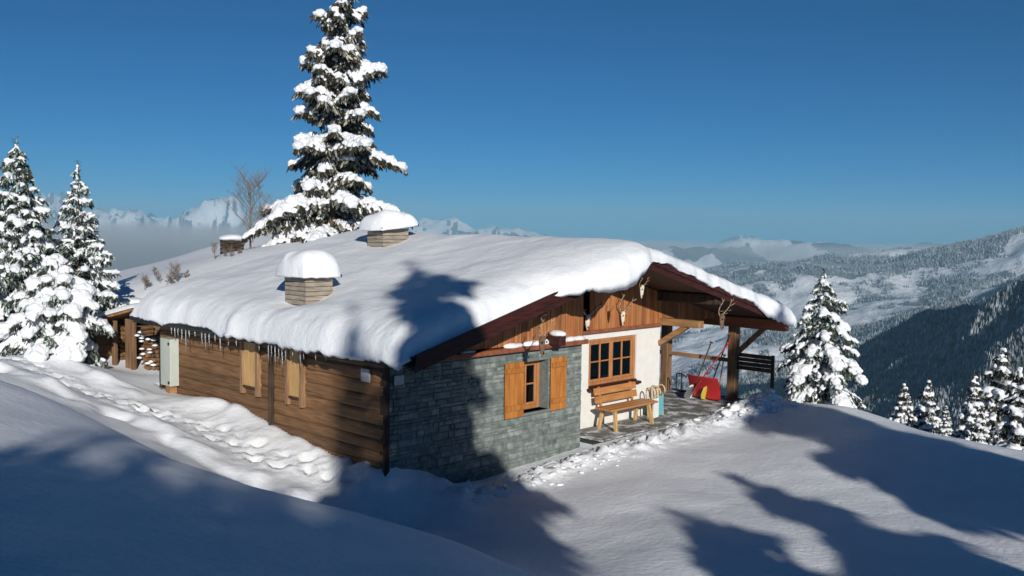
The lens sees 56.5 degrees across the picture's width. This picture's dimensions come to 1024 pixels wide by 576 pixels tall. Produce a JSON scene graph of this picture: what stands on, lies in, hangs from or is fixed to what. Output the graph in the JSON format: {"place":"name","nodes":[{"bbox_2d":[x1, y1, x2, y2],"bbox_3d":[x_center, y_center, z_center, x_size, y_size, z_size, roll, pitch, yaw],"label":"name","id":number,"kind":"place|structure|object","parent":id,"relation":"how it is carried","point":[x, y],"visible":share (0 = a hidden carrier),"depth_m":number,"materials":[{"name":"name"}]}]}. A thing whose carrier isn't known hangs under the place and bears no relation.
{"place":"outdoors","nodes":[
{"label":"outdoors","id":0,"kind":"place"},
{"bbox_2d":[0,233,1023,575],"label":"snowy ground","id":1,"kind":"structure","parent":0,"point":[118,469],"depth_m":14.33,"materials":[{"name":"white snow"}]},
{"bbox_2d":[0,136,67,341],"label":"fir tree","id":2,"kind":"object","parent":1,"relation":"on","point":[20,224],"visible":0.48,"depth_m":22.95,"materials":[{"name":"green plant"}]},
{"bbox_2d":[0,258,115,367],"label":"fir tree","id":3,"kind":"object","parent":1,"relation":"on","point":[52,315],"visible":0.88,"depth_m":20.84,"materials":[{"name":"white plant"}]},
{"bbox_2d":[44,160,126,341],"bbox_3d":[-11.107,-0.773,24.328,2.819,5.051,2.939,0,4,-17],"label":"fir tree","id":4,"kind":"object","parent":1,"relation":"on","point":[85,254],"visible":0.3,"depth_m":24.23,"materials":[{"name":"green plant"}]},
{"bbox_2d":[93,303,159,369],"bbox_3d":[-9.398,1.192,23.469,1.840,1.796,1.760,2,4,24],"label":"woodshed","id":5,"kind":"object","parent":1,"relation":"on","point":[114,317],"visible":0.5,"depth_m":22.81,"materials":[{"name":"brown wood"}]},
{"bbox_2d":[110,324,153,361],"bbox_3d":[-9.428,1.402,23.593,0.800,0.947,0.690,2,4,24],"label":"firewood","id":6,"kind":"object","parent":5,"relation":"in","point":[121,337],"visible":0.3,"depth_m":23.36,"materials":[{"name":"brown wood"}]},
{"bbox_2d":[117,297,140,304],"bbox_3d":[-10.821,1.175,26.735,1.101,1.863,0.936,2,4,20],"label":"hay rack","id":7,"kind":"object","parent":1,"relation":"on","point":[127,300],"visible":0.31,"depth_m":26.30,"materials":[{"name":"wood"}]},
{"bbox_2d":[134,331,159,369],"bbox_3d":[-8.535,1.474,22.797,0.636,0.928,0.922,2,4,24],"label":"firewood","id":8,"kind":"object","parent":1,"relation":"on","point":[150,359],"visible":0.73,"depth_m":22.61,"materials":[{"name":"brown wood"}]},
{"bbox_2d":[141,273,174,289],"bbox_3d":[-10.259,-0.212,27.525,0.533,0.506,0.981,4,5,42],"label":"bare shrub","id":9,"kind":"object","parent":1,"relation":"on","point":[145,280],"visible":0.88,"depth_m":27.36,"materials":[{"name":"brown plant"}]},
{"bbox_2d":[152,259,189,283],"bbox_3d":[-9.928,-0.503,27.818,1.127,0.753,0.715,-1,4,-30],"label":"bare shrub","id":10,"kind":"object","parent":1,"relation":"on","point":[171,273],"visible":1,"depth_m":27.78,"materials":[{"name":"brown plant"}]},
{"bbox_2d":[210,242,242,258],"bbox_3d":[-9.295,-1.228,30.940,0.990,0.607,0.738,1,4,0],"label":"bare shrub","id":11,"kind":"object","parent":1,"relation":"on","point":[231,251],"visible":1,"depth_m":30.89,"materials":[{"name":"brown plant"}]},
{"bbox_2d":[218,234,243,254],"bbox_3d":[-11.771,-1.675,40.039,1.108,1.185,1.098,3,4,30],"label":"timber hut","id":12,"kind":"object","parent":1,"relation":"on","point":[230,240],"visible":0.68,"depth_m":39.70,"materials":[{"name":"brown wood"}]},
{"bbox_2d":[223,161,282,248],"bbox_3d":[-8.873,-2.761,32.397,2.039,3.069,2.064,1,4,0],"label":"bare tree","id":13,"kind":"object","parent":1,"relation":"on","point":[256,180],"visible":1,"depth_m":32.21,"materials":[{"name":"brown plant"}]},
{"bbox_2d":[240,0,412,246],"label":"spruce tree","id":14,"kind":"object","parent":1,"relation":"on","point":[339,154],"visible":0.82,"depth_m":33.07,"materials":[{"name":"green plant"}]},
{"bbox_2d":[129,210,796,482],"bbox_3d":[-0.849,0.841,21.753,10.129,5.206,11.933,4,5,44],"label":"chalet","id":15,"kind":"object","parent":1,"relation":"on","point":[384,341],"visible":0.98,"depth_m":17.85,"materials":[{"name":"brown wood"}]},
{"bbox_2d":[240,341,261,396],"bbox_3d":[-5.065,1.534,18.453,0.660,1.080,0.105,4,5,44],"label":"side window","id":16,"kind":"structure","parent":15,"relation":"in","point":[250,354],"depth_m":18.41,"materials":[{"name":"brown wood"}]},
{"bbox_2d":[285,349,305,407],"bbox_3d":[-3.951,1.617,17.381,0.560,1.080,0.105,4,5,44],"label":"side window","id":17,"kind":"structure","parent":15,"relation":"in","point":[295,381],"depth_m":17.34,"materials":[{"name":"brown wood"}]},
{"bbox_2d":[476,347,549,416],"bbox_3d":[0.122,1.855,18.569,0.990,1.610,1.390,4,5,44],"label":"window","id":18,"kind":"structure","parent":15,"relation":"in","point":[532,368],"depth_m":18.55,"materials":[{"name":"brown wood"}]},
{"bbox_2d":[538,318,555,356],"bbox_3d":[0.564,0.863,16.749,0.168,0.726,0.446,12,10,43],"label":"deer skull","id":19,"kind":"object","parent":15,"relation":"attached to","point":[542,339],"visible":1,"depth_m":16.75,"materials":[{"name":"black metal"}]},
{"bbox_2d":[584,292,612,329],"bbox_3d":[1.621,0.391,19.611,0.929,1.032,0.282,-1,12,-20],"label":"deer skull","id":20,"kind":"object","parent":15,"relation":"attached to","point":[587,319],"visible":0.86,"depth_m":19.72,"materials":[{"name":"beige metal"}]},
{"bbox_2d":[583,320,640,391],"bbox_3d":[1.947,1.549,21.044,0.970,1.640,2.320,4,5,44],"label":"window","id":21,"kind":"structure","parent":15,"relation":"in","point":[612,359],"depth_m":20.82,"materials":[{"name":"brown wood"}]},
{"bbox_2d":[619,292,636,324],"bbox_3d":[2.464,0.454,20.655,0.190,0.752,0.630,12,10,43],"label":"deer skull","id":22,"kind":"object","parent":15,"relation":"attached to","point":[623,315],"visible":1,"depth_m":20.68,"materials":[{"name":"beige metal"}]},
{"bbox_2d":[639,277,648,298],"bbox_3d":[2.544,-0.008,18.535,0.095,0.441,0.318,16,13,43],"label":"deer skull","id":23,"kind":"object","parent":15,"relation":"attached to","point":[642,289],"visible":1,"depth_m":18.52,"materials":[{"name":"beige metal"}]},
{"bbox_2d":[718,298,733,329],"bbox_3d":[4.605,0.567,20.677,0.176,0.738,0.584,12,10,43],"label":"deer skull","id":24,"kind":"object","parent":15,"relation":"attached to","point":[721,318],"visible":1,"depth_m":20.68,"materials":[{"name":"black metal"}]},
{"bbox_2d":[468,388,797,502],"bbox_3d":[2.768,2.962,19.483,10.368,0.837,1.348,-3,5,-44],"label":"snow rubble","id":25,"kind":"object","parent":1,"relation":"on","point":[762,402],"visible":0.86,"depth_m":21.75,"materials":[{"name":"white snow"}]},
{"bbox_2d":[777,268,867,410],"bbox_3d":[7.870,1.953,24.066,2.916,4.932,2.553,4,5,44],"label":"fir tree","id":26,"kind":"object","parent":1,"relation":"on","point":[822,369],"visible":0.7,"depth_m":23.66,"materials":[{"name":"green plant"}]},
{"bbox_2d":[888,381,917,426],"bbox_3d":[12.919,4.605,31.233,1.432,3.148,1.679,3,4,31],"label":"fir tree","id":27,"kind":"object","parent":1,"relation":"on","point":[904,410],"visible":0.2,"depth_m":31.16,"materials":[{"name":"green plant"}]},
{"bbox_2d":[911,378,941,433],"bbox_3d":[14.640,5.055,33.431,2.113,3.960,1.802,3,4,30],"label":"fir tree","id":28,"kind":"object","parent":1,"relation":"on","point":[928,420],"visible":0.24,"depth_m":33.14,"materials":[{"name":"green plant"}]},
{"bbox_2d":[937,405,955,437],"bbox_3d":[13.396,4.331,29.288,0.693,1.523,0.813,1,4,-3],"label":"fir tree","id":29,"kind":"object","parent":1,"relation":"on","point":[944,424],"visible":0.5,"depth_m":29.22,"materials":[{"name":"white plant"}]},
{"bbox_2d":[953,372,991,443],"bbox_3d":[14.577,4.442,30.400,1.617,3.554,1.896,1,4,-1],"label":"fir tree","id":30,"kind":"object","parent":1,"relation":"on","point":[975,416],"visible":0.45,"depth_m":30.11,"materials":[{"name":"white plant"}]},
{"bbox_2d":[966,343,1016,444],"bbox_3d":[17.643,5.093,34.583,3.386,6.347,2.888,0,4,-10],"label":"fir tree","id":31,"kind":"object","parent":1,"relation":"on","point":[995,396],"visible":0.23,"depth_m":34.08,"materials":[{"name":"white plant"}]},
{"bbox_2d":[993,363,1023,450],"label":"fir tree","id":32,"kind":"object","parent":1,"relation":"on","point":[1010,426],"visible":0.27,"depth_m":27.15,"materials":[{"name":"white plant"}]},
{"bbox_2d":[0,0,1023,248],"label":"sky","id":33,"kind":"structure","parent":0,"point":[684,124],"materials":[{"name":"blue"}]},
{"bbox_2d":[14,191,1023,433],"bbox_3d":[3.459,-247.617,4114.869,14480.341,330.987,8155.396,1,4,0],"label":"valley hills","id":34,"kind":"structure","parent":0,"point":[135,238],"depth_m":2064.37,"materials":[{"name":"white snow"}]},
{"bbox_2d":[659,226,1023,434],"bbox_3d":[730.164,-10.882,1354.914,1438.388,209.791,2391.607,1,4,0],"label":"forest","id":35,"kind":"object","parent":34,"relation":"on","point":[949,391],"visible":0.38,"depth_m":467.38,"materials":[{"name":"green plant"}]},
{"bbox_2d":[580,386,743,441],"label":"terrace","id":36,"kind":"structure","parent":0,"point":[679,407],"depth_m":21.44,"materials":[{"name":"stone"}]},
{"bbox_2d":[593,381,657,431],"bbox_3d":[2.438,2.530,20.476,0.644,0.884,1.660,4,5,44],"label":"bench","id":37,"kind":"object","parent":36,"relation":"on","point":[635,404],"visible":1,"depth_m":20.46,"materials":[{"name":"brown wood"}]},
{"bbox_2d":[646,386,660,418],"bbox_3d":[3.152,2.556,21.246,0.244,0.721,0.294,3,4,35],"label":"sledge","id":38,"kind":"object","parent":36,"relation":"on","point":[655,409],"visible":0.91,"depth_m":21.20,"materials":[{"name":"brown wood"}]},
{"bbox_2d":[649,384,665,414],"bbox_3d":[3.286,2.540,21.528,0.294,0.721,0.244,-2,5,-40],"label":"sledge","id":39,"kind":"object","parent":36,"relation":"on","point":[661,405],"visible":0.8,"depth_m":21.51,"materials":[{"name":"brown wood"}]},
{"bbox_2d":[676,372,720,400],"bbox_3d":[4.626,2.460,23.888,0.210,0.560,1.352,-2,5,-40],"label":"snow scoop","id":40,"kind":"object","parent":36,"relation":"on","point":[713,389],"visible":0.94,"depth_m":23.65,"materials":[{"name":"red plastic"}]},
{"bbox_2d":[689,341,712,397],"bbox_3d":[4.710,2.050,23.912,0.643,1.466,0.180,1,4,1],"label":"snow shovel","id":41,"kind":"object","parent":36,"relation":"on","point":[694,385],"visible":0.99,"depth_m":23.85,"materials":[{"name":"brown wood"}]},
{"bbox_2d":[684,339,730,398],"bbox_3d":[4.866,2.029,23.692,1.149,1.565,0.221,1,4,8],"label":"snow shovel","id":42,"kind":"object","parent":36,"relation":"on","point":[689,392],"visible":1,"depth_m":23.69,"materials":[{"name":"red paint"}]},
{"bbox_2d":[701,335,729,398],"bbox_3d":[5.052,1.973,23.689,0.723,1.671,0.286,1,4,1],"label":"snow shovel","id":43,"kind":"object","parent":36,"relation":"on","point":[703,393],"visible":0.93,"depth_m":23.61,"materials":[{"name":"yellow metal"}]},
{"bbox_2d":[719,354,725,386],"bbox_3d":[5.152,2.225,23.675,0.136,1.165,0.377,4,5,44],"label":"snow shovel","id":44,"kind":"object","parent":36,"relation":"on","point":[724,355],"visible":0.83,"depth_m":23.68,"materials":[{"name":"grey metal"}]}
]}

